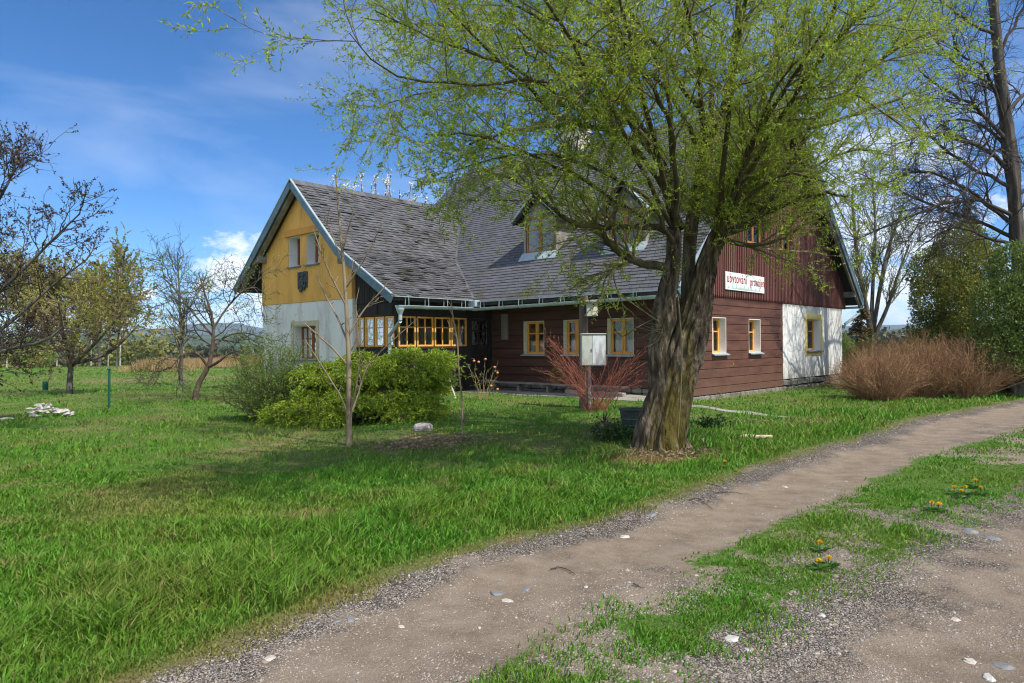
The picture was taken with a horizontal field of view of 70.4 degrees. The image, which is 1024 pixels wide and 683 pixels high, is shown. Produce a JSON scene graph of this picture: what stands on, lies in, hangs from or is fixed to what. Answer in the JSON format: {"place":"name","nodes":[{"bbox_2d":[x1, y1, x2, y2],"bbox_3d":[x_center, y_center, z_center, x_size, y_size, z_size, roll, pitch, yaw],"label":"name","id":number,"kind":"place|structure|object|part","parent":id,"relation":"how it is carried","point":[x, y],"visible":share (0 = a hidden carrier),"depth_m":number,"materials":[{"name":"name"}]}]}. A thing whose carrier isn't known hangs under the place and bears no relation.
{"place":"outdoors","nodes":[
{"label":"outdoors","id":0,"kind":"place"},
{"bbox_2d":[0,323,922,334],"bbox_3d":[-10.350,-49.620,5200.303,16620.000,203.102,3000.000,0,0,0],"label":"mountains","id":1,"kind":"structure","parent":0,"point":[258,329],"depth_m":4686.63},
{"bbox_2d":[8,328,915,350],"bbox_3d":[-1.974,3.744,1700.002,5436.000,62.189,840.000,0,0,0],"label":"hills","id":2,"kind":"structure","parent":0,"point":[206,338],"depth_m":1535.32,"materials":[{"name":"plant"}]},
{"bbox_2d":[0,364,1023,682],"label":"grass","id":3,"kind":"structure","parent":0,"point":[172,584],"depth_m":6.20,"materials":[{"name":"green plant"}]},
{"bbox_2d":[0,365,1023,682],"bbox_3d":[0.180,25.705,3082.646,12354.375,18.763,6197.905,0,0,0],"label":"ground","id":4,"kind":"structure","parent":0,"point":[642,547],"depth_m":5.10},
{"bbox_2d":[0,230,41,367],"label":"birch tree","id":5,"kind":"object","parent":4,"relation":"on","point":[13,267],"visible":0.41,"depth_m":61.93,"materials":[{"name":"green plant"}]},
{"bbox_2d":[0,240,51,366],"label":"birch tree","id":6,"kind":"object","parent":4,"relation":"on","point":[37,260],"visible":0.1,"depth_m":72.18,"materials":[{"name":"green plant"}]},
{"bbox_2d":[6,330,63,367],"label":"green bush","id":7,"kind":"object","parent":4,"relation":"on","point":[41,364],"visible":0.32,"depth_m":55.60,"materials":[{"name":"green plant"}]},
{"bbox_2d":[0,263,82,344],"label":"birch tree","id":8,"kind":"object","parent":4,"relation":"on","point":[46,306],"visible":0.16,"depth_m":66.47,"materials":[{"name":"green plant"}]},
{"bbox_2d":[42,370,53,390],"bbox_3d":[-16.085,1.349,25.160,0.384,0.739,0.169,0,0,0],"label":"tree guard","id":9,"kind":"object","parent":4,"relation":"on","point":[44,385],"visible":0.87,"depth_m":25.10,"materials":[{"name":"green paint"}]},
{"bbox_2d":[15,249,87,366],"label":"birch tree","id":10,"kind":"object","parent":4,"relation":"on","point":[61,283],"visible":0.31,"depth_m":66.40,"materials":[{"name":"green plant"}]},
{"bbox_2d":[0,120,127,392],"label":"budding tree","id":11,"kind":"object","parent":4,"relation":"on","point":[17,162],"visible":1,"depth_m":13.23,"materials":[{"name":"brown plant"}]},
{"bbox_2d":[63,256,113,365],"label":"birch tree","id":12,"kind":"object","parent":4,"relation":"on","point":[87,292],"visible":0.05,"depth_m":71.41,"materials":[{"name":"green plant"}]},
{"bbox_2d":[40,263,151,365],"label":"birch tree","id":13,"kind":"object","parent":4,"relation":"on","point":[107,289],"visible":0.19,"depth_m":61.42,"materials":[{"name":"green plant"}]},
{"bbox_2d":[0,329,193,367],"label":"wood edge","id":14,"kind":"object","parent":4,"relation":"on","point":[158,349],"visible":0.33,"depth_m":91.93,"materials":[{"name":"green plant"}]},
{"bbox_2d":[81,343,114,366],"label":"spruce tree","id":15,"kind":"object","parent":4,"relation":"on","point":[99,353],"visible":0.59,"depth_m":59.92,"materials":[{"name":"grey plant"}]},
{"bbox_2d":[0,243,199,393],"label":"broad crowned tree","id":16,"kind":"object","parent":4,"relation":"on","point":[82,312],"visible":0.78,"depth_m":22.75,"materials":[{"name":"green plant"}]},
{"bbox_2d":[107,369,110,407],"bbox_3d":[-9.630,1.129,17.341,0.072,0.956,0.060,0,0,0],"label":"fence post","id":17,"kind":"object","parent":4,"relation":"on","point":[109,375],"visible":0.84,"depth_m":17.32,"materials":[{"name":"green paint"}]},
{"bbox_2d":[104,348,120,366],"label":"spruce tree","id":18,"kind":"object","parent":4,"relation":"on","point":[116,361],"visible":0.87,"depth_m":59.94,"materials":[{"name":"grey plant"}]},
{"bbox_2d":[74,222,165,365],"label":"birch tree","id":19,"kind":"object","parent":4,"relation":"on","point":[123,265],"visible":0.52,"depth_m":61.90,"materials":[{"name":"green plant"}]},
{"bbox_2d":[45,343,262,366],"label":"distant wood","id":20,"kind":"object","parent":4,"relation":"on","point":[204,353],"visible":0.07,"depth_m":304.61,"materials":[{"name":"green plant"}]},
{"bbox_2d":[153,221,198,385],"bbox_3d":[-12.729,-1.429,27.440,2.383,6.314,2.291,0,0,0],"label":"bare tree","id":21,"kind":"object","parent":4,"relation":"on","point":[181,344],"visible":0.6,"depth_m":27.31,"materials":[{"name":"brown plant"}]},
{"bbox_2d":[101,356,258,371],"bbox_3d":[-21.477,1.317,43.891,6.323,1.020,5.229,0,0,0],"label":"dry reeds","id":22,"kind":"object","parent":4,"relation":"on","point":[143,364],"visible":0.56,"depth_m":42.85,"materials":[{"name":"beige plant"}]},
{"bbox_2d":[89,231,296,402],"bbox_3d":[-8.627,-0.645,19.866,5.039,4.980,4.061,0,0,0],"label":"fruit tree","id":23,"kind":"object","parent":4,"relation":"on","point":[209,364],"visible":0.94,"depth_m":19.95,"materials":[{"name":"brown plant"}]},
{"bbox_2d":[213,355,262,363],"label":"dry reeds","id":24,"kind":"object","parent":4,"relation":"on","point":[220,357],"visible":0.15,"depth_m":72.87,"materials":[{"name":"beige plant"}]},
{"bbox_2d":[207,331,326,420],"bbox_3d":[-4.673,0.676,14.181,2.356,1.796,2.181,0,0,0],"label":"leafing shrub","id":25,"kind":"object","parent":4,"relation":"on","point":[273,392],"visible":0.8,"depth_m":13.93,"materials":[{"name":"green plant"}]},
{"bbox_2d":[264,655,275,661],"bbox_3d":[-1.219,1.592,3.640,0.077,0.018,0.069,0,0,0],"label":"stone","id":26,"kind":"object","parent":4,"relation":"on","point":[269,658],"visible":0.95,"depth_m":3.64,"materials":[{"name":"grey stone"}]},
{"bbox_2d":[347,616,353,621],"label":"stone","id":27,"kind":"object","parent":4,"relation":"on","point":[350,618],"visible":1,"depth_m":4.13,"materials":[{"name":"stone"}]},
{"bbox_2d":[248,344,466,430],"bbox_3d":[-2.888,0.881,13.943,4.128,1.708,3.219,0,0,0],"label":"juniper","id":28,"kind":"object","parent":4,"relation":"on","point":[406,394],"visible":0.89,"depth_m":13.47,"materials":[{"name":"green plant"}]},
{"bbox_2d":[298,175,419,445],"bbox_3d":[-2.202,-0.436,10.531,1.705,3.980,0.567,0,0,-5],"label":"sapling","id":29,"kind":"object","parent":4,"relation":"on","point":[349,407],"visible":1,"depth_m":10.51,"materials":[{"name":"brown plant"}]},
{"bbox_2d":[328,169,427,202],"bbox_3d":[-6.902,-3.559,37.019,5.481,10.676,1.629,0,0,0],"label":"blossoming tree","id":30,"kind":"object","parent":4,"relation":"on","point":[387,182],"visible":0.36,"depth_m":36.98,"materials":[{"name":"grey plant"}]},
{"bbox_2d":[413,423,432,431],"bbox_3d":[-1.426,1.379,11.611,0.314,0.158,0.243,0,0,0],"label":"rock","id":31,"kind":"object","parent":4,"relation":"on","point":[424,427],"visible":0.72,"depth_m":11.51,"materials":[{"name":"grey stone"}]},
{"bbox_2d":[447,302,474,434],"bbox_3d":[-0.775,0.407,11.130,0.432,2.121,0.240,0,0,0],"label":"thin sapling","id":32,"kind":"object","parent":4,"relation":"on","point":[462,399],"visible":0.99,"depth_m":11.15,"materials":[{"name":"brown plant"}]},
{"bbox_2d":[464,358,498,399],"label":"rose bush","id":33,"kind":"object","parent":4,"relation":"on","point":[490,386],"visible":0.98,"depth_m":18.09,"materials":[{"name":"green plant"}]},
{"bbox_2d":[490,591,502,595],"bbox_3d":[-0.086,1.607,4.630,0.099,0.020,0.083,0,0,-15],"label":"stone","id":34,"kind":"object","parent":4,"relation":"on","point":[496,593],"visible":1,"depth_m":4.62,"materials":[{"name":"stone"}]},
{"bbox_2d":[502,598,512,601],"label":"stone","id":35,"kind":"object","parent":4,"relation":"on","point":[506,600],"visible":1,"depth_m":4.47,"materials":[{"name":"grey stone"}]},
{"bbox_2d":[522,586,530,590],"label":"stone","id":36,"kind":"object","parent":4,"relation":"on","point":[526,588],"visible":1,"depth_m":4.69,"materials":[{"name":"stone"}]},
{"bbox_2d":[234,94,863,399],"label":"country house","id":37,"kind":"structure","parent":4,"relation":"on","point":[774,337],"depth_m":21.96,"materials":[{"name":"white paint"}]},
{"bbox_2d":[286,236,300,268],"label":"window","id":38,"kind":"structure","parent":37,"relation":"in","point":[294,242],"depth_m":23.39,"materials":[{"name":"white wood"}]},
{"bbox_2d":[291,320,318,360],"bbox_3d":[-6.390,-0.016,22.739,1.582,1.262,0.408,-1,0,42],"label":"window","id":39,"kind":"structure","parent":37,"relation":"in","point":[302,332],"depth_m":23.01,"materials":[{"name":"white wood"}]},
{"bbox_2d":[303,232,319,265],"bbox_3d":[-6.047,-2.844,22.450,0.810,0.999,0.448,-1,0,42],"label":"window","id":40,"kind":"structure","parent":37,"relation":"in","point":[312,250],"depth_m":22.70,"materials":[{"name":"white wood"}]},
{"bbox_2d":[357,318,364,346],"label":"window","id":41,"kind":"structure","parent":37,"relation":"in","point":[361,328],"depth_m":20.95,"materials":[{"name":"orange wood"}]},
{"bbox_2d":[365,317,374,346],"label":"window","id":42,"kind":"structure","parent":37,"relation":"in","point":[369,321],"depth_m":20.66,"materials":[{"name":"orange wood"}]},
{"bbox_2d":[375,316,384,346],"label":"window","id":43,"kind":"structure","parent":37,"relation":"in","point":[379,321],"depth_m":20.35,"materials":[{"name":"orange wood"}]},
{"bbox_2d":[385,316,394,346],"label":"window","id":44,"kind":"structure","parent":37,"relation":"in","point":[389,320],"depth_m":20.08,"materials":[{"name":"orange wood"}]},
{"bbox_2d":[398,316,415,346],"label":"window","id":45,"kind":"structure","parent":37,"relation":"in","point":[414,317],"depth_m":20.11,"materials":[{"name":"orange wood"}]},
{"bbox_2d":[416,316,433,346],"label":"window","id":46,"kind":"structure","parent":37,"relation":"in","point":[432,343],"depth_m":20.60,"materials":[{"name":"orange wood"}]},
{"bbox_2d":[434,317,450,345],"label":"window","id":47,"kind":"structure","parent":37,"relation":"in","point":[449,330],"depth_m":21.10,"materials":[{"name":"orange wood"}]},
{"bbox_2d":[451,318,466,345],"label":"window","id":48,"kind":"structure","parent":37,"relation":"in","point":[465,319],"depth_m":21.57,"materials":[{"name":"orange wood"}]},
{"bbox_2d":[470,318,488,389],"bbox_3d":[-0.987,0.412,22.225,0.101,2.227,0.820,-1,0,42],"label":"door","id":49,"kind":"structure","parent":37,"relation":"in","point":[479,328],"depth_m":22.24,"materials":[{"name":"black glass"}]},
{"bbox_2d":[520,321,545,355],"bbox_3d":[0.705,-0.089,21.527,0.902,1.028,0.365,-1,0,42],"label":"window","id":50,"kind":"structure","parent":37,"relation":"in","point":[535,351],"depth_m":21.70,"materials":[{"name":"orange wood"}]},
{"bbox_2d":[560,320,578,355],"bbox_3d":[1.804,-0.102,20.526,0.835,1.028,0.365,-1,0,42],"label":"window","id":51,"kind":"structure","parent":37,"relation":"in","point":[566,323],"depth_m":20.71,"materials":[{"name":"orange wood"}]},
{"bbox_2d":[606,318,634,356],"bbox_3d":[2.960,-0.115,19.475,0.930,1.028,0.365,-1,0,42],"label":"window","id":52,"kind":"structure","parent":37,"relation":"in","point":[627,351],"depth_m":19.60,"materials":[{"name":"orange wood"}]},
{"bbox_2d":[710,317,729,355],"bbox_3d":[5.476,-0.138,19.415,0.348,1.017,0.900,-1,0,42],"label":"window","id":53,"kind":"structure","parent":37,"relation":"in","point":[718,323],"depth_m":19.69,"materials":[{"name":"white paint"}]},
{"bbox_2d":[725,271,764,293],"bbox_3d":[6.572,-1.642,20.364,0.031,0.480,2.562,-1,0,42],"label":"sign board","id":54,"kind":"object","parent":37,"relation":"attached to","point":[735,281],"visible":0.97,"depth_m":20.22,"materials":[{"name":"paint"}]},
{"bbox_2d":[748,213,760,242],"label":"window","id":55,"kind":"structure","parent":37,"relation":"in","point":[752,237],"depth_m":21.04,"materials":[{"name":"orange wood"}]},
{"bbox_2d":[747,319,764,353],"bbox_3d":[6.974,-0.140,21.061,0.348,1.017,0.900,-1,0,42],"label":"window","id":56,"kind":"structure","parent":37,"relation":"in","point":[754,333],"depth_m":21.34,"materials":[{"name":"orange wood"}]},
{"bbox_2d":[779,222,788,251],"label":"window","id":57,"kind":"structure","parent":37,"relation":"in","point":[786,246],"depth_m":22.81,"materials":[{"name":"orange wood"}]},
{"bbox_2d":[804,313,823,355],"bbox_3d":[10.107,-0.229,24.520,0.368,1.395,1.581,-1,0,42],"label":"window","id":58,"kind":"structure","parent":37,"relation":"in","point":[813,322],"depth_m":24.92,"materials":[{"name":"orange wood"}]},
{"bbox_2d":[484,381,628,392],"bbox_3d":[1.086,1.381,20.354,4.950,0.421,0.360,-1,0,42],"label":"bench","id":59,"kind":"object","parent":4,"relation":"on","point":[549,387],"visible":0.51,"depth_m":20.45,"materials":[{"name":"grey wood"}]},
{"bbox_2d":[550,366,564,383],"bbox_3d":[1.294,0.970,20.414,0.608,0.603,0.265,-1,0,44],"label":"straw wreath","id":60,"kind":"object","parent":59,"relation":"on","point":[554,369],"visible":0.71,"depth_m":20.40,"materials":[{"name":"brown wicker"}]},
{"bbox_2d":[579,296,590,407],"bbox_3d":[1.552,0.270,15.546,0.244,2.495,0.250,0,0,0],"label":"utility pole","id":61,"kind":"object","parent":4,"relation":"on","point":[583,324],"visible":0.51,"depth_m":15.47,"materials":[{"name":"brown wood"}]},
{"bbox_2d":[585,300,597,315],"bbox_3d":[1.719,-0.707,15.331,0.346,0.343,0.260,0,0,0],"label":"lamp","id":62,"kind":"object","parent":61,"relation":"attached to","point":[589,304],"visible":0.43,"depth_m":15.26,"materials":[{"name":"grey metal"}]},
{"bbox_2d":[580,333,606,365],"bbox_3d":[1.714,0.170,15.312,0.549,0.677,0.250,0,0,0],"label":"meter cabinet","id":63,"kind":"object","parent":61,"relation":"attached to","point":[592,346],"visible":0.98,"depth_m":15.21,"materials":[{"name":"grey metal"}]},
{"bbox_3d":[1.576,0.179,15.210,0.219,0.630,0.011,0,0,0],"label":"door","id":64,"kind":"part","parent":63,"relation":"part of","materials":[{"name":"metal"}]},
{"bbox_3d":[1.826,0.177,15.210,0.270,0.630,0.011,0,0,0],"label":"door","id":65,"kind":"part","parent":63,"relation":"part of","materials":[{"name":"metal"}]},
{"bbox_2d":[157,0,1023,454],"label":"willow tree","id":66,"kind":"object","parent":4,"relation":"on","point":[677,346],"visible":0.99,"depth_m":8.66,"materials":[{"name":"green plant"}]},
{"bbox_2d":[533,332,648,411],"bbox_3d":[1.688,0.576,14.876,2.658,1.759,1.555,0,0,0],"label":"dogwood","id":67,"kind":"object","parent":4,"relation":"on","point":[581,391],"visible":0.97,"depth_m":14.81,"materials":[{"name":"red plant"}]},
{"bbox_2d":[575,413,634,442],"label":"leafy plant","id":68,"kind":"object","parent":4,"relation":"on","point":[604,429],"visible":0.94,"depth_m":10.81,"materials":[{"name":"green plant"}]},
{"bbox_2d":[619,407,641,430],"bbox_3d":[1.942,1.270,11.726,0.430,0.380,0.426,0,0,0],"label":"plant pot","id":69,"kind":"object","parent":4,"relation":"on","point":[629,415],"visible":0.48,"depth_m":11.56,"materials":[{"name":"rubber"}]},
{"bbox_2d":[646,513,656,516],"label":"stone","id":70,"kind":"object","parent":4,"relation":"on","point":[651,514],"visible":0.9,"depth_m":6.57,"materials":[{"name":"stone"}]},
{"bbox_2d":[343,413,964,461],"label":"leaf litter","id":71,"kind":"object","parent":4,"relation":"on","point":[420,445],"visible":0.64,"depth_m":10.24,"materials":[{"name":"brown plant"}]},
{"bbox_2d":[690,411,733,428],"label":"low leafy plant","id":72,"kind":"object","parent":4,"relation":"on","point":[714,422],"visible":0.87,"depth_m":12.22,"materials":[{"name":"green plant"}]},
{"bbox_2d":[725,635,738,641],"bbox_3d":[1.151,1.565,3.823,0.097,0.027,0.097,0,0,0],"label":"stone","id":73,"kind":"object","parent":4,"relation":"on","point":[730,638],"visible":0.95,"depth_m":3.80,"materials":[{"name":"grey stone"}]},
{"bbox_2d":[740,434,772,438],"bbox_3d":[3.711,1.467,11.158,0.575,0.078,0.085,0,0,3],"label":"log","id":74,"kind":"object","parent":4,"relation":"on","point":[756,436],"visible":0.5,"depth_m":11.12,"materials":[{"name":"beige wood"}]},
{"bbox_2d":[805,558,833,569],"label":"dandelion","id":75,"kind":"object","parent":4,"relation":"on","point":[823,566],"visible":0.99,"depth_m":4.96,"materials":[{"name":"green plant"}]},
{"bbox_2d":[808,539,830,550],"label":"dandelion","id":76,"kind":"object","parent":4,"relation":"on","point":[815,547],"visible":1,"depth_m":5.40,"materials":[{"name":"green plant"}]},
{"bbox_2d":[814,555,839,566],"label":"dandelion","id":77,"kind":"object","parent":4,"relation":"on","point":[834,564],"visible":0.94,"depth_m":5.03,"materials":[{"name":"green plant"}]},
{"bbox_2d":[843,308,876,355],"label":"russet conifer","id":78,"kind":"object","parent":4,"relation":"on","point":[859,328],"visible":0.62,"depth_m":30.42,"materials":[{"name":"brown plant"}]},
{"bbox_2d":[842,327,890,375],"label":"green bush","id":79,"kind":"object","parent":4,"relation":"on","point":[845,347],"visible":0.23,"depth_m":28.74,"materials":[{"name":"green plant"}]},
{"bbox_2d":[834,332,922,388],"bbox_3d":[11.560,0.643,22.876,2.907,1.990,2.814,-1,0,35],"label":"brown shrub","id":80,"kind":"object","parent":4,"relation":"on","point":[867,344],"visible":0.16,"depth_m":22.76,"materials":[{"name":"brown plant"}]},
{"bbox_2d":[821,338,937,400],"bbox_3d":[9.686,0.721,19.258,2.955,1.787,2.528,0,0,0],"label":"brown shrub","id":81,"kind":"object","parent":4,"relation":"on","point":[869,381],"visible":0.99,"depth_m":19.01,"materials":[{"name":"brown plant"}]},
{"bbox_2d":[832,140,939,348],"bbox_3d":[15.880,-3.849,30.850,4.294,10.693,4.480,-1,0,43],"label":"leafing tree","id":82,"kind":"object","parent":4,"relation":"on","point":[872,312],"visible":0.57,"depth_m":31.06,"materials":[{"name":"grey plant"}]},
{"bbox_2d":[857,332,942,372],"bbox_3d":[13.076,0.588,24.127,3.382,1.920,2.766,0,0,0],"label":"green bush","id":83,"kind":"object","parent":4,"relation":"on","point":[908,343],"visible":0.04,"depth_m":23.91,"materials":[{"name":"green plant"}]},
{"bbox_2d":[875,327,963,385],"bbox_3d":[13.126,0.528,22.935,3.410,2.098,3.054,0,0,0],"label":"brown shrub","id":84,"kind":"object","parent":4,"relation":"on","point":[941,342],"visible":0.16,"depth_m":22.89,"materials":[{"name":"plant"}]},
{"bbox_2d":[816,0,1023,319],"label":"bare tree","id":85,"kind":"object","parent":4,"relation":"on","point":[1011,162],"visible":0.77,"depth_m":21.65,"materials":[{"name":"brown plant"}]},
{"bbox_2d":[842,325,999,353],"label":"distant wood","id":86,"kind":"object","parent":4,"relation":"on","point":[885,334],"visible":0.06,"depth_m":262.88,"materials":[{"name":"green plant"}]},
{"bbox_2d":[865,333,983,397],"bbox_3d":[11.367,0.673,20.298,3.354,1.820,2.973,0,0,0],"label":"brown shrub","id":87,"kind":"object","parent":4,"relation":"on","point":[928,389],"visible":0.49,"depth_m":19.83,"materials":[{"name":"brown plant"}]},
{"bbox_2d":[921,500,941,509],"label":"dandelion","id":88,"kind":"object","parent":4,"relation":"on","point":[932,501],"visible":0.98,"depth_m":6.66,"materials":[{"name":"green plant"}]},
{"bbox_2d":[928,502,946,511],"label":"dandelion","id":89,"kind":"object","parent":4,"relation":"on","point":[938,503],"visible":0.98,"depth_m":6.59,"materials":[{"name":"green plant"}]},
{"bbox_2d":[945,485,960,493],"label":"dandelion","id":90,"kind":"object","parent":4,"relation":"on","point":[952,491],"visible":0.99,"depth_m":7.37,"materials":[{"name":"green plant"}]},
{"bbox_2d":[950,617,960,621],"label":"stone","id":91,"kind":"object","parent":4,"relation":"on","point":[955,619],"visible":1,"depth_m":4.14,"materials":[{"name":"stone"}]},
{"bbox_2d":[903,218,1010,357],"bbox_3d":[15.937,-1.411,25.649,3.832,6.126,3.476,0,0,0],"label":"evergreen shrub","id":92,"kind":"object","parent":4,"relation":"on","point":[957,286],"visible":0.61,"depth_m":25.35,"materials":[{"name":"green plant"}]},
{"bbox_2d":[924,201,991,358],"bbox_3d":[21.681,-2.647,34.025,5.599,8.219,5.246,0,0,0],"label":"spruce tree","id":93,"kind":"object","parent":4,"relation":"on","point":[967,238],"visible":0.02,"depth_m":33.86,"materials":[{"name":"green plant"}]},
{"bbox_2d":[951,489,971,497],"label":"dandelion","id":94,"kind":"object","parent":4,"relation":"on","point":[959,495],"visible":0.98,"depth_m":7.18,"materials":[{"name":"green plant"}]},
{"bbox_2d":[956,485,974,493],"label":"dandelion","id":95,"kind":"object","parent":4,"relation":"on","point":[968,492],"visible":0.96,"depth_m":7.36,"materials":[{"name":"green plant"}]},
{"bbox_2d":[913,330,1023,397],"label":"brown shrub","id":96,"kind":"object","parent":4,"relation":"on","point":[984,386],"visible":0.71,"depth_m":19.75,"materials":[{"name":"brown plant"}]},
{"bbox_2d":[962,658,975,664],"bbox_3d":[2.284,1.586,3.601,0.087,0.018,0.080,0,0,-25],"label":"stone","id":97,"kind":"object","parent":4,"relation":"on","point":[970,661],"visible":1,"depth_m":3.59,"materials":[{"name":"grey stone"}]},
{"bbox_2d":[961,528,978,533],"bbox_3d":[3.767,1.561,5.973,0.134,0.023,0.153,-1,0,38],"label":"stone","id":98,"kind":"object","parent":4,"relation":"on","point":[969,530],"visible":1,"depth_m":5.96,"materials":[{"name":"stone"}]},
{"bbox_2d":[965,478,983,486],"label":"dandelion","id":99,"kind":"object","parent":4,"relation":"on","point":[975,485],"visible":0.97,"depth_m":7.67,"materials":[{"name":"green plant"}]},
{"bbox_2d":[972,486,990,494],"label":"dandelion","id":100,"kind":"object","parent":4,"relation":"on","point":[981,492],"visible":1,"depth_m":7.34,"materials":[{"name":"green plant"}]},
{"bbox_2d":[957,347,1019,394],"bbox_3d":[14.591,0.705,21.093,3.170,1.912,2.980,0,0,0],"label":"brown shrub","id":101,"kind":"object","parent":4,"relation":"on","point":[1004,390],"visible":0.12,"depth_m":20.86,"materials":[{"name":"brown plant"}]},
{"bbox_2d":[982,673,995,681],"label":"stone","id":102,"kind":"object","parent":4,"relation":"on","point":[988,677],"visible":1,"depth_m":3.39,"materials":[{"name":"grey stone"}]},
{"bbox_2d":[981,535,1002,540],"bbox_3d":[3.853,1.572,5.801,0.179,0.028,0.126,0,0,0],"label":"stone","id":103,"kind":"object","parent":4,"relation":"on","point":[992,538],"visible":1,"depth_m":5.78,"materials":[{"name":"stone"}]},
{"bbox_2d":[961,239,1023,396],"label":"evergreen shrub","id":104,"kind":"object","parent":4,"relation":"on","point":[1007,328],"visible":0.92,"depth_m":20.09,"materials":[{"name":"green plant"}]},
{"bbox_2d":[991,662,1014,669],"bbox_3d":[2.381,1.578,3.516,0.098,0.020,0.098,0,0,0],"label":"stone","id":105,"kind":"object","parent":4,"relation":"on","point":[1005,666],"visible":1,"depth_m":3.51,"materials":[{"name":"stone"}]},
{"bbox_2d":[0,0,1023,331],"label":"sky","id":106,"kind":"structure","parent":0,"point":[164,121],"materials":[{"name":"blue"}]},
{"bbox_2d":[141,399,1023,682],"bbox_3d":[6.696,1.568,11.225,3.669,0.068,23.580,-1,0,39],"label":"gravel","id":107,"kind":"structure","parent":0,"point":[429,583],"depth_m":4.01,"materials":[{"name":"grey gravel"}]},
{"bbox_2d":[459,388,786,417],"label":"path","id":108,"kind":"structure","parent":0,"point":[630,397],"depth_m":19.12,"materials":[{"name":"grey stone"}]},
{"bbox_2d":[565,389,625,396],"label":"timber beam","id":109,"kind":"structure","parent":108,"relation":"on","point":[567,391],"depth_m":18.78,"materials":[{"name":"grey wood"}]}
]}

